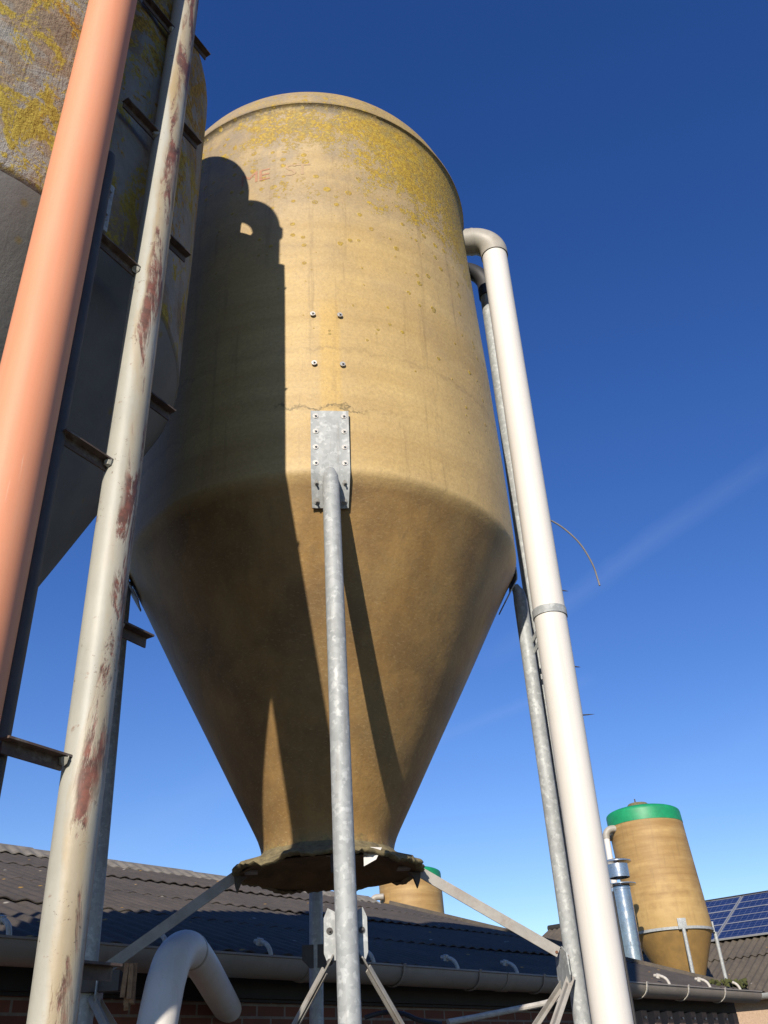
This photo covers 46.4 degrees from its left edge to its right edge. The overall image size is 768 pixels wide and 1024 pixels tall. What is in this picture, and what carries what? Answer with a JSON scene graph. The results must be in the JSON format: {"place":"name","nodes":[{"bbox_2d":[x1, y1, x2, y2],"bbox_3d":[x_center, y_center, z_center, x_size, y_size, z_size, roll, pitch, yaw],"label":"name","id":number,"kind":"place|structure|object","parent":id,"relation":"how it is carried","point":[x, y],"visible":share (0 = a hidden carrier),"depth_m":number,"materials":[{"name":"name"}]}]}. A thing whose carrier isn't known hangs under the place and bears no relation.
{"place":"outdoors","nodes":[
{"label":"outdoors","id":0,"kind":"place"},
{"bbox_2d":[0,843,761,1023],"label":"barn","id":1,"kind":"structure","parent":0,"point":[431,965],"depth_m":6.60,"materials":[{"name":"grey tile"}]},
{"bbox_2d":[136,930,240,1023],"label":"feed tube","id":2,"kind":"object","parent":1,"relation":"attached to","point":[180,956],"visible":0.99,"depth_m":3.73,"materials":[{"name":"white plastic"}]},
{"bbox_2d":[364,1010,441,1023],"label":"brick arch","id":3,"kind":"structure","parent":1,"relation":"attached to","point":[401,1013],"depth_m":5.13,"materials":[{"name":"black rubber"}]},
{"bbox_2d":[446,998,558,1023],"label":"conduit","id":4,"kind":"object","parent":1,"relation":"attached to","point":[495,1013],"visible":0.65,"depth_m":5.25,"materials":[{"name":"white metal"}]},
{"bbox_2d":[0,0,767,935],"label":"sky","id":5,"kind":"structure","parent":0,"point":[616,151],"materials":[{"name":"blue"}]},
{"bbox_2d":[542,890,767,1023],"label":"barn","id":6,"kind":"structure","parent":0,"point":[745,957],"depth_m":20.15,"materials":[{"name":"tile"}]},
{"bbox_2d":[711,924,723,941],"bbox_3d":[7.623,10.674,22.503,1.680,0.040,0.890,-27,-13,33],"label":"solar panel","id":7,"kind":"object","parent":6,"relation":"on","point":[718,928],"visible":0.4,"depth_m":22.21,"materials":[{"name":"glass"}]},
{"bbox_2d":[709,910,732,925],"bbox_3d":[8.140,10.637,23.240,1.680,0.040,0.890,-27,-13,33],"label":"solar panel","id":8,"kind":"object","parent":6,"relation":"on","point":[719,918],"visible":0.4,"depth_m":22.99,"materials":[{"name":"glass"}]},
{"bbox_2d":[706,896,741,912],"bbox_3d":[8.656,10.600,23.976,1.680,0.040,0.890,-27,-13,33],"label":"solar panel","id":9,"kind":"object","parent":6,"relation":"on","point":[726,904],"visible":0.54,"depth_m":23.77,"materials":[{"name":"glass"}]},
{"bbox_2d":[718,918,767,940],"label":"solar panel","id":10,"kind":"object","parent":6,"relation":"on","point":[757,927],"visible":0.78,"depth_m":21.65,"materials":[{"name":"glass"}]},
{"bbox_2d":[725,904,767,923],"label":"solar panel","id":11,"kind":"object","parent":6,"relation":"on","point":[749,913],"visible":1,"depth_m":22.49,"materials":[{"name":"glass"}]},
{"bbox_2d":[735,892,767,908],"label":"solar panel","id":12,"kind":"object","parent":6,"relation":"on","point":[753,900],"visible":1,"depth_m":23.28,"materials":[{"name":"glass"}]},
{"label":"ground","id":13,"kind":"structure","parent":0,"visible":0},
{"bbox_2d":[0,0,206,795],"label":"feed silo","id":14,"kind":"object","parent":13,"relation":"on","point":[39,40],"visible":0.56,"depth_m":2.94,"materials":[{"name":"grey paint"}]},
{"bbox_2d":[0,0,136,721],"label":"filler pipe","id":15,"kind":"object","parent":14,"relation":"attached to","point":[36,355],"visible":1,"depth_m":2.35,"materials":[{"name":"plastic"}]},
{"bbox_2d":[0,0,210,1023],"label":"climbing pole","id":16,"kind":"object","parent":13,"relation":"on","point":[63,968],"visible":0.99,"depth_m":2.21,"materials":[{"name":"grey metal"}]},
{"bbox_2d":[77,92,590,1023],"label":"feed silo","id":17,"kind":"object","parent":13,"relation":"on","point":[323,578],"visible":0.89,"depth_m":4.04,"materials":[{"name":"plastic"}]},
{"bbox_2d":[81,970,122,992],"bbox_3d":[-1.184,1.875,3.572,0.263,0.075,0.050,-1,-32,-3],"label":"crossbar","id":18,"kind":"object","parent":17,"relation":"attached to","point":[113,985],"visible":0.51,"depth_m":3.55,"materials":[{"name":"metal"}]},
{"bbox_2d":[120,963,137,1010],"bbox_3d":[-1.014,1.888,3.566,0.052,0.166,0.050,-3,-32,0],"label":"timber scrap","id":19,"kind":"object","parent":18,"relation":"hanging from","point":[128,989],"visible":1,"depth_m":3.55,"materials":[{"name":"brown wood"}]},
{"bbox_2d":[468,262,591,1023],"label":"vent tube","id":20,"kind":"object","parent":17,"relation":"attached to","point":[477,275],"visible":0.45,"depth_m":5.40,"materials":[{"name":"metal"}]},
{"bbox_2d":[462,228,633,1023],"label":"filler pipe","id":21,"kind":"object","parent":17,"relation":"attached to","point":[605,978],"visible":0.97,"depth_m":4.30,"materials":[{"name":"white plastic"}]},
{"bbox_2d":[551,520,599,585],"bbox_3d":[1.018,0.211,4.872,0.297,0.383,0.029,8,-34,-17],"label":"wire","id":22,"kind":"object","parent":21,"relation":"attached to","point":[567,531],"visible":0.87,"depth_m":4.90,"materials":[{"name":"grey metal"}]},
{"bbox_2d":[612,891,636,1023],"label":"cable","id":23,"kind":"object","parent":21,"relation":"attached to","point":[628,981],"visible":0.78,"depth_m":3.72,"materials":[{"name":"black rubber"}]},
{"bbox_2d":[379,866,443,912],"bbox_3d":[0.857,12.205,22.441,1.728,6.621,1.715,-22,-37,27],"label":"feed silo","id":24,"kind":"object","parent":13,"relation":"on","point":[425,895],"visible":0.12,"depth_m":23.10,"materials":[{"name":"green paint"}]},
{"bbox_2d":[371,893,383,900],"bbox_3d":[-0.079,12.351,21.768,0.398,5.738,0.156,-3,-32,0],"label":"filler pipe","id":25,"kind":"object","parent":24,"relation":"attached to","point":[376,897],"visible":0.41,"depth_m":23.20,"materials":[{"name":"white plastic"}]},
{"bbox_2d":[607,858,642,960],"bbox_3d":[4.657,8.917,16.145,0.580,5.060,0.580,-3,-32,0],"label":"flue","id":26,"kind":"object","parent":13,"relation":"on","point":[618,868],"visible":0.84,"depth_m":16.92,"materials":[{"name":"silver metal"}]},
{"bbox_2d":[606,799,727,979],"bbox_3d":[5.885,9.127,18.035,1.718,6.621,1.675,16,-37,-27],"label":"feed silo","id":27,"kind":"object","parent":13,"relation":"on","point":[675,926],"visible":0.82,"depth_m":18.22,"materials":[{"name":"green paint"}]},
{"bbox_2d":[603,825,616,890],"bbox_3d":[5.004,9.288,17.665,0.393,6.033,0.146,-3,-32,0],"label":"filler pipe","id":28,"kind":"object","parent":27,"relation":"attached to","point":[608,830],"visible":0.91,"depth_m":19.07,"materials":[{"name":"white plastic"}]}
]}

